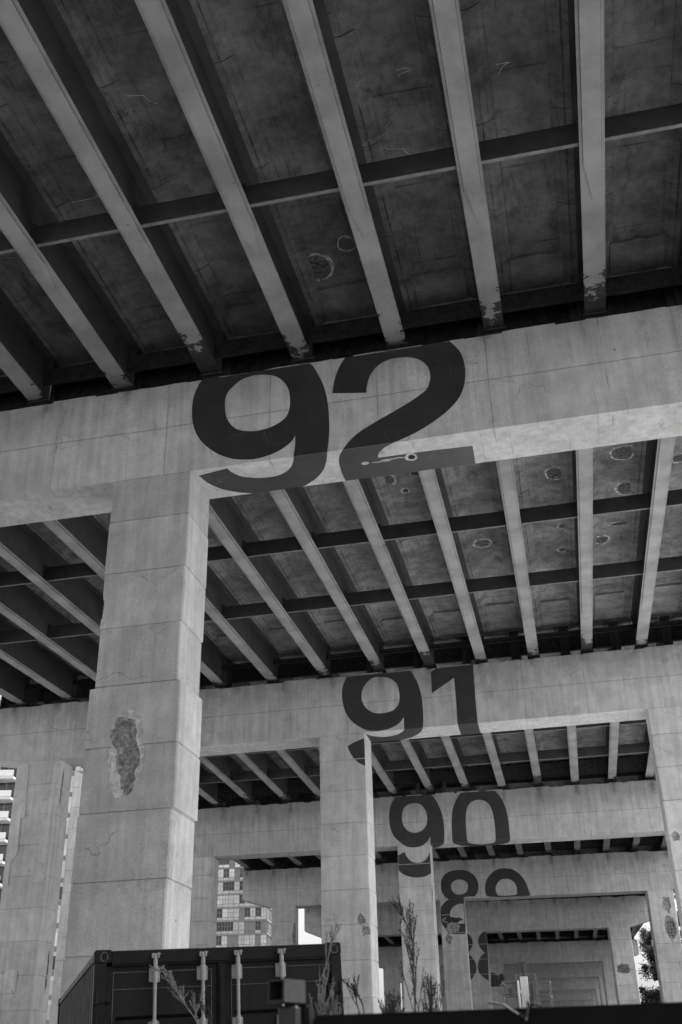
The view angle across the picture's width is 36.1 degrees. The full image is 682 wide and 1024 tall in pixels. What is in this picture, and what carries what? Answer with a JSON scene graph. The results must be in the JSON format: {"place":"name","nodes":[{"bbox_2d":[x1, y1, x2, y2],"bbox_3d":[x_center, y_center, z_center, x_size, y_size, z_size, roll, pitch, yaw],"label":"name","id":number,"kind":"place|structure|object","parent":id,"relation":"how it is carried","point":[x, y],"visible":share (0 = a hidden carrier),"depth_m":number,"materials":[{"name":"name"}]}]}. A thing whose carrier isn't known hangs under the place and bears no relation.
{"place":"outdoors","nodes":[
{"label":"outdoors","id":0,"kind":"place"},
{"bbox_2d":[0,695,82,1023],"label":"apartment tower","id":1,"kind":"structure","parent":0,"point":[7,780],"depth_m":153.86,"materials":[{"name":"white glass"}]},
{"bbox_2d":[0,866,3,883],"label":"window","id":2,"kind":"structure","parent":1,"relation":"in","point":[1,867],"depth_m":151.22,"materials":[{"name":"grey glass"}]},
{"bbox_2d":[0,845,6,861],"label":"window","id":3,"kind":"structure","parent":1,"relation":"in","point":[3,848],"depth_m":152.78,"materials":[{"name":"grey glass"}]},
{"bbox_2d":[0,823,9,839],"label":"window","id":4,"kind":"structure","parent":1,"relation":"in","point":[3,827],"depth_m":154.32,"materials":[{"name":"grey glass"}]},
{"bbox_2d":[0,802,12,818],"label":"window","id":5,"kind":"structure","parent":1,"relation":"in","point":[3,806],"depth_m":155.80,"materials":[{"name":"grey glass"}]},
{"bbox_2d":[0,782,14,797],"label":"window","id":6,"kind":"structure","parent":1,"relation":"in","point":[9,785],"depth_m":157.32,"materials":[{"name":"grey glass"}]},
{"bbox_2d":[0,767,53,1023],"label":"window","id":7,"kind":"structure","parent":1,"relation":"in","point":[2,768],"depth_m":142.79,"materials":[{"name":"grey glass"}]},
{"bbox_2d":[51,956,55,975],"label":"window","id":8,"kind":"structure","parent":1,"relation":"in","point":[53,965],"depth_m":144.10,"materials":[{"name":"grey glass"}]},
{"bbox_2d":[53,932,57,951],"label":"window","id":9,"kind":"structure","parent":1,"relation":"in","point":[56,936],"depth_m":145.57,"materials":[{"name":"white glass"}]},
{"bbox_2d":[56,909,59,927],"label":"window","id":10,"kind":"structure","parent":1,"relation":"in","point":[58,916],"depth_m":147.07,"materials":[{"name":"white glass"}]},
{"bbox_2d":[58,887,62,904],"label":"window","id":11,"kind":"structure","parent":1,"relation":"in","point":[60,896],"depth_m":148.48,"materials":[{"name":"grey glass"}]},
{"bbox_2d":[60,864,64,882],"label":"window","id":12,"kind":"structure","parent":1,"relation":"in","point":[63,865],"depth_m":150.01,"materials":[{"name":"white glass"}]},
{"bbox_2d":[63,843,66,860],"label":"window","id":13,"kind":"structure","parent":1,"relation":"in","point":[65,845],"depth_m":151.45,"materials":[{"name":"white glass"}]},
{"bbox_2d":[65,821,68,838],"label":"window","id":14,"kind":"structure","parent":1,"relation":"in","point":[67,826],"depth_m":152.89,"materials":[{"name":"white glass"}]},
{"bbox_2d":[67,800,71,817],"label":"window","id":15,"kind":"structure","parent":1,"relation":"in","point":[69,806],"depth_m":154.39,"materials":[{"name":"white glass"}]},
{"bbox_2d":[69,780,73,796],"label":"window","id":16,"kind":"structure","parent":1,"relation":"in","point":[72,781],"depth_m":155.80,"materials":[{"name":"white glass"}]},
{"bbox_2d":[75,767,82,773],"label":"window","id":17,"kind":"structure","parent":1,"relation":"in","point":[78,769],"depth_m":157.02,"materials":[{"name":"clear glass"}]},
{"bbox_2d":[298,893,681,1010],"label":"sky","id":18,"kind":"structure","parent":0,"point":[303,937],"materials":[{"name":"white"}]},
{"label":"verge","id":19,"kind":"structure","parent":0,"visible":0},
{"bbox_2d":[150,964,205,1023],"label":"dry weed","id":20,"kind":"object","parent":19,"relation":"on","point":[179,991],"visible":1,"depth_m":4.73,"materials":[{"name":"grey plant"}]},
{"bbox_2d":[57,942,343,1023],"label":"shipping container","id":21,"kind":"object","parent":19,"relation":"on","point":[117,987],"visible":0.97,"depth_m":10.14,"materials":[{"name":"black metal"}]},
{"bbox_2d":[93,951,216,1023],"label":"door","id":22,"kind":"structure","parent":21,"relation":"in","point":[133,995],"depth_m":9.96,"materials":[{"name":"black paint"}]},
{"bbox_2d":[226,948,343,1023],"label":"door","id":23,"kind":"structure","parent":21,"relation":"in","point":[246,982],"depth_m":10.27,"materials":[{"name":"black paint"}]},
{"bbox_2d":[198,994,213,1023],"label":"dry weed","id":24,"kind":"object","parent":19,"relation":"on","point":[203,1008],"visible":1,"depth_m":4.63,"materials":[{"name":"grey plant"}]},
{"bbox_2d":[309,924,341,1014],"bbox_3d":[-0.056,2.733,4.248,0.156,1.998,0.071,5,-29,-12],"label":"dry weed","id":25,"kind":"object","parent":19,"relation":"on","point":[321,997],"visible":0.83,"depth_m":4.62,"materials":[{"name":"grey plant"}]},
{"bbox_2d":[318,990,345,1014],"bbox_3d":[-0.028,2.862,4.208,0.103,1.732,0.116,11,-31,-21],"label":"dry weed","id":26,"kind":"object","parent":19,"relation":"on","point":[332,1002],"visible":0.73,"depth_m":4.60,"materials":[{"name":"grey plant"}]},
{"bbox_2d":[336,973,359,1013],"bbox_3d":[0.047,2.873,4.305,0.109,1.804,0.064,-7,-29,11],"label":"dry weed","id":27,"kind":"object","parent":19,"relation":"on","point":[349,986],"visible":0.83,"depth_m":4.71,"materials":[{"name":"grey plant"}]},
{"bbox_2d":[350,982,364,1013],"bbox_3d":[0.090,2.867,4.250,0.067,1.758,0.026,-7,-29,11],"label":"dry weed","id":28,"kind":"object","parent":19,"relation":"on","point":[355,990],"visible":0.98,"depth_m":4.65,"materials":[{"name":"grey plant"}]},
{"bbox_2d":[378,999,404,1012],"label":"dry weed","id":29,"kind":"object","parent":19,"relation":"on","point":[382,1008],"visible":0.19,"depth_m":4.65,"materials":[{"name":"grey plant"}]},
{"bbox_2d":[381,988,403,1012],"bbox_3d":[0.242,2.844,4.182,0.102,1.728,0.113,17,-34,-30],"label":"dry weed","id":30,"kind":"object","parent":19,"relation":"on","point":[391,1005],"visible":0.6,"depth_m":4.55,"materials":[{"name":"grey plant"}]},
{"bbox_2d":[389,895,425,1011],"bbox_3d":[0.320,2.673,4.289,0.147,2.127,0.124,-7,-29,11],"label":"dry weed","id":31,"kind":"object","parent":19,"relation":"on","point":[408,946],"visible":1,"depth_m":4.68,"materials":[{"name":"grey plant"}]},
{"bbox_2d":[421,973,444,1011],"bbox_3d":[0.415,2.812,4.191,0.080,1.785,0.162,5,-29,-11],"label":"dry weed","id":32,"kind":"object","parent":19,"relation":"on","point":[430,991],"visible":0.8,"depth_m":4.60,"materials":[{"name":"grey plant"}]},
{"bbox_2d":[268,978,681,1023],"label":"barrier rail","id":33,"kind":"object","parent":19,"relation":"on","point":[286,991],"visible":1,"depth_m":2.23,"materials":[{"name":"black metal"}]},
{"bbox_2d":[487,1000,541,1021],"bbox_3d":[0.366,1.048,2.201,0.101,0.043,0.057,9,-30,-18],"label":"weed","id":34,"kind":"object","parent":33,"relation":"attached to","point":[525,1015],"visible":1,"depth_m":2.20,"materials":[{"name":"grey plant"}]},
{"label":"ground","id":35,"kind":"structure","parent":0,"visible":0},
{"bbox_2d":[216,860,271,946],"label":"glass tower","id":36,"kind":"structure","parent":35,"relation":"on","point":[240,922],"depth_m":246.61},
{"bbox_2d":[216,922,221,933],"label":"window","id":37,"kind":"structure","parent":36,"relation":"in","point":[219,925],"depth_m":245.64,"materials":[{"name":"black glass"}]},
{"bbox_2d":[217,909,221,920],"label":"window","id":38,"kind":"structure","parent":36,"relation":"in","point":[219,911],"depth_m":247.02,"materials":[{"name":"black glass"}]},
{"bbox_2d":[217,896,222,906],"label":"window","id":39,"kind":"structure","parent":36,"relation":"in","point":[220,898],"depth_m":248.47,"materials":[{"name":"white glass"}]},
{"bbox_2d":[218,882,222,893],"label":"window","id":40,"kind":"structure","parent":36,"relation":"in","point":[220,885],"depth_m":249.93,"materials":[{"name":"white glass"}]},
{"bbox_2d":[218,869,222,880],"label":"window","id":41,"kind":"structure","parent":36,"relation":"in","point":[220,874],"depth_m":251.34,"materials":[{"name":"white glass"}]},
{"bbox_2d":[219,860,223,867],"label":"window","id":42,"kind":"structure","parent":36,"relation":"in","point":[221,863],"depth_m":252.60,"materials":[{"name":"grey glass"}]},
{"bbox_2d":[221,922,226,933],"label":"window","id":43,"kind":"structure","parent":36,"relation":"in","point":[224,924],"depth_m":245.52,"materials":[{"name":"black glass"}]},
{"bbox_2d":[222,909,227,919],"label":"window","id":44,"kind":"structure","parent":36,"relation":"in","point":[224,911],"depth_m":246.96,"materials":[{"name":"white glass"}]},
{"bbox_2d":[222,895,227,906],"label":"window","id":45,"kind":"structure","parent":36,"relation":"in","point":[225,898],"depth_m":248.29,"materials":[{"name":"white glass"}]},
{"bbox_2d":[223,882,228,893],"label":"window","id":46,"kind":"structure","parent":36,"relation":"in","point":[225,884],"depth_m":249.87,"materials":[{"name":"grey glass"}]},
{"bbox_2d":[223,869,228,880],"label":"window","id":47,"kind":"structure","parent":36,"relation":"in","point":[226,871],"depth_m":251.28,"materials":[{"name":"grey glass"}]},
{"bbox_2d":[224,860,228,866],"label":"window","id":48,"kind":"structure","parent":36,"relation":"in","point":[225,861],"depth_m":252.57,"materials":[{"name":"grey glass"}]},
{"bbox_2d":[227,936,232,946],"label":"window","id":49,"kind":"structure","parent":36,"relation":"in","point":[229,938],"depth_m":244.06,"materials":[{"name":"grey glass"}]},
{"bbox_2d":[227,922,232,933],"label":"window","id":50,"kind":"structure","parent":36,"relation":"in","point":[230,924],"depth_m":245.34,"materials":[{"name":"black glass"}]},
{"bbox_2d":[228,909,232,919],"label":"window","id":51,"kind":"structure","parent":36,"relation":"in","point":[230,911],"depth_m":246.84,"materials":[{"name":"white glass"}]},
{"bbox_2d":[228,895,233,906],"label":"window","id":52,"kind":"structure","parent":36,"relation":"in","point":[230,897],"depth_m":248.29,"materials":[{"name":"white glass"}]},
{"bbox_2d":[228,882,233,892],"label":"window","id":53,"kind":"structure","parent":36,"relation":"in","point":[231,884],"depth_m":249.75,"materials":[{"name":"black glass"}]},
{"bbox_2d":[229,869,233,879],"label":"window","id":54,"kind":"structure","parent":36,"relation":"in","point":[231,871],"depth_m":251.22,"materials":[{"name":"white glass"}]},
{"bbox_2d":[229,860,234,866],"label":"window","id":55,"kind":"structure","parent":36,"relation":"in","point":[231,863],"depth_m":252.39,"materials":[{"name":"grey glass"}]},
{"bbox_2d":[232,936,237,946],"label":"window","id":56,"kind":"structure","parent":36,"relation":"in","point":[235,938],"depth_m":243.85,"materials":[{"name":"grey glass"}]},
{"bbox_2d":[233,922,238,933],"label":"window","id":57,"kind":"structure","parent":36,"relation":"in","point":[235,924],"depth_m":245.28,"materials":[{"name":"white glass"}]},
{"bbox_2d":[233,908,238,919],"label":"window","id":58,"kind":"structure","parent":36,"relation":"in","point":[235,910],"depth_m":246.75,"materials":[{"name":"white glass"}]},
{"bbox_2d":[234,895,238,906],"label":"window","id":59,"kind":"structure","parent":36,"relation":"in","point":[236,897],"depth_m":248.17,"materials":[{"name":"white glass"}]},
{"bbox_2d":[234,882,239,892],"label":"window","id":60,"kind":"structure","parent":36,"relation":"in","point":[236,884],"depth_m":249.66,"materials":[{"name":"white glass"}]},
{"bbox_2d":[234,869,239,879],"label":"window","id":61,"kind":"structure","parent":36,"relation":"in","point":[237,871],"depth_m":251.04,"materials":[{"name":"grey glass"}]},
{"bbox_2d":[238,935,243,946],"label":"window","id":62,"kind":"structure","parent":36,"relation":"in","point":[240,937],"depth_m":243.82,"materials":[{"name":"white glass"}]},
{"bbox_2d":[238,922,243,933],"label":"window","id":63,"kind":"structure","parent":36,"relation":"in","point":[241,924],"depth_m":245.16,"materials":[{"name":"white glass"}]},
{"bbox_2d":[239,881,242,892],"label":"window","id":64,"kind":"structure","parent":36,"relation":"in","point":[241,883],"depth_m":249.45,"materials":[{"name":"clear glass"}]},
{"bbox_2d":[239,908,243,919],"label":"window","id":65,"kind":"structure","parent":36,"relation":"in","point":[241,910],"depth_m":246.66,"materials":[{"name":"grey glass"}]},
{"bbox_2d":[239,895,244,905],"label":"window","id":66,"kind":"structure","parent":36,"relation":"in","point":[241,903],"depth_m":247.99,"materials":[{"name":"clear glass"}]},
{"bbox_2d":[240,869,244,879],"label":"window","id":67,"kind":"structure","parent":36,"relation":"in","point":[241,870],"depth_m":251.04,"materials":[{"name":"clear glass"}]},
{"bbox_2d":[216,908,270,946],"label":"window","id":68,"kind":"structure","parent":36,"relation":"in","point":[221,941],"depth_m":244.68,"materials":[{"name":"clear glass"}]},
{"bbox_2d":[244,935,248,945],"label":"window","id":69,"kind":"structure","parent":36,"relation":"in","point":[246,937],"depth_m":243.73,"materials":[{"name":"white glass"}]},
{"bbox_2d":[244,921,249,932],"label":"window","id":70,"kind":"structure","parent":36,"relation":"in","point":[246,924],"depth_m":245.16,"materials":[{"name":"grey glass"}]},
{"bbox_2d":[244,908,249,919],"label":"window","id":71,"kind":"structure","parent":36,"relation":"in","point":[246,910],"depth_m":246.54,"materials":[{"name":"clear glass"}]},
{"bbox_2d":[249,935,254,945],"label":"window","id":72,"kind":"structure","parent":36,"relation":"in","point":[251,937],"depth_m":243.58,"materials":[{"name":"white glass"}]},
{"bbox_2d":[249,921,254,932],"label":"window","id":73,"kind":"structure","parent":36,"relation":"in","point":[252,923],"depth_m":245.01,"materials":[{"name":"grey glass"}]},
{"bbox_2d":[250,908,254,918],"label":"window","id":74,"kind":"structure","parent":36,"relation":"in","point":[252,910],"depth_m":246.42,"materials":[{"name":"white glass"}]},
{"bbox_2d":[255,935,259,945],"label":"window","id":75,"kind":"structure","parent":36,"relation":"in","point":[257,937],"depth_m":243.49,"materials":[{"name":"grey glass"}]},
{"bbox_2d":[255,921,260,932],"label":"window","id":76,"kind":"structure","parent":36,"relation":"in","point":[257,923],"depth_m":244.86,"materials":[{"name":"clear glass"}]},
{"bbox_2d":[255,907,260,918],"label":"window","id":77,"kind":"structure","parent":36,"relation":"in","point":[257,910],"depth_m":246.36,"materials":[{"name":"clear glass"}]},
{"bbox_2d":[260,935,265,945],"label":"window","id":78,"kind":"structure","parent":36,"relation":"in","point":[263,937],"depth_m":243.31,"materials":[{"name":"white glass"}]},
{"bbox_2d":[261,921,265,932],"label":"window","id":79,"kind":"structure","parent":36,"relation":"in","point":[263,923],"depth_m":244.74,"materials":[{"name":"grey glass"}]},
{"bbox_2d":[261,907,265,918],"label":"window","id":80,"kind":"structure","parent":36,"relation":"in","point":[263,909],"depth_m":246.24,"materials":[{"name":"white glass"}]},
{"label":"paved lot","id":81,"kind":"structure","parent":0,"visible":0},
{"bbox_2d":[49,771,82,1023],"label":"ramp pier","id":82,"kind":"structure","parent":81,"relation":"on","point":[67,884],"depth_m":62.80,"materials":[{"name":"concrete"}]},
{"bbox_2d":[0,305,681,997],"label":"portal frame","id":83,"kind":"object","parent":81,"relation":"on","point":[154,469],"visible":1,"depth_m":22.41,"materials":[{"name":"concrete"}]},
{"bbox_2d":[0,0,681,407],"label":"deck span","id":84,"kind":"object","parent":83,"relation":"on","point":[204,182],"visible":0.94,"depth_m":20.38,"materials":[{"name":"concrete"}]},
{"bbox_2d":[0,264,681,706],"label":"deck span","id":85,"kind":"object","parent":83,"relation":"on","point":[584,540],"visible":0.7,"depth_m":36.29,"materials":[{"name":"concrete"}]},
{"bbox_2d":[0,644,681,1023],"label":"portal frame","id":86,"kind":"object","parent":81,"relation":"on","point":[342,724],"visible":0.99,"depth_m":42.68,"materials":[{"name":"concrete"}]},
{"bbox_2d":[501,962,553,1008],"bbox_3d":[5.638,15.730,30.839,1.500,4.559,1.140,-7,-29,11],"label":"mast lift","id":87,"kind":"object","parent":81,"relation":"on","point":[524,990],"visible":0.69,"depth_m":31.39,"materials":[{"name":"white paint"}]},
{"label":"rail yard","id":88,"kind":"structure","parent":0,"visible":0},
{"bbox_2d":[189,780,664,1011],"bbox_3d":[4.928,24.238,57.904,32.950,16.887,1.417,-6,-29,8],"label":"portal frame","id":89,"kind":"object","parent":88,"relation":"on","point":[413,830],"visible":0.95,"depth_m":60.07,"materials":[{"name":"concrete"}]},
{"bbox_2d":[0,613,681,807],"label":"deck span","id":90,"kind":"object","parent":89,"relation":"on","point":[603,745],"visible":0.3,"depth_m":57.15,"materials":[{"name":"concrete"}]},
{"bbox_2d":[243,851,681,1010],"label":"portal frame","id":91,"kind":"object","parent":88,"relation":"on","point":[284,895],"visible":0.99,"depth_m":77.02,"materials":[{"name":"concrete"}]},
{"bbox_2d":[198,756,667,870],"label":"deck span","id":92,"kind":"object","parent":91,"relation":"on","point":[634,842],"visible":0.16,"depth_m":68.39,"materials":[{"name":"concrete"}]},
{"bbox_2d":[251,843,667,904],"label":"deck span","id":93,"kind":"object","parent":91,"relation":"on","point":[506,854],"visible":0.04,"depth_m":84.57,"materials":[{"name":"concrete"}]},
{"bbox_2d":[304,896,648,1009],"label":"portal frame","id":94,"kind":"object","parent":88,"relation":"on","point":[617,918],"visible":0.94,"depth_m":96.48,"materials":[{"name":"concrete"}]},
{"bbox_2d":[400,962,605,1011],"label":"portal frame","id":95,"kind":"object","parent":88,"relation":"on","point":[567,970],"visible":0.12,"depth_m":138.66,"materials":[{"name":"concrete"}]},
{"bbox_2d":[378,939,638,1012],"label":"portal frame","id":96,"kind":"object","parent":88,"relation":"on","point":[500,955],"visible":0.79,"depth_m":118.57,"materials":[{"name":"concrete"}]},
{"bbox_2d":[378,894,641,946],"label":"deck span","id":97,"kind":"object","parent":96,"relation":"on","point":[502,936],"visible":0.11,"depth_m":119.54,"materials":[{"name":"concrete"}]},
{"bbox_2d":[378,924,642,946],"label":"deck span","id":98,"kind":"object","parent":96,"relation":"on","point":[514,940],"visible":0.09,"depth_m":125.44,"materials":[{"name":"concrete"}]},
{"bbox_2d":[441,990,596,1010],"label":"portal frame","id":99,"kind":"object","parent":88,"relation":"on","point":[569,995],"visible":0.09,"depth_m":177.59,"materials":[{"name":"concrete"}]},
{"bbox_2d":[440,977,600,1007],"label":"portal frame","id":100,"kind":"object","parent":88,"relation":"on","point":[574,984],"visible":0.05,"depth_m":158.08,"materials":[{"name":"concrete"}]},
{"bbox_2d":[522,1000,591,1007],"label":"portal frame","id":101,"kind":"object","parent":88,"relation":"on","point":[569,1003],"depth_m":197.33,"materials":[{"name":"concrete"}]},
{"bbox_2d":[636,888,681,1003],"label":"leafy tree","id":102,"kind":"object","parent":88,"relation":"on","point":[646,945],"visible":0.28,"depth_m":124.02,"materials":[{"name":"black plant"}]}
]}

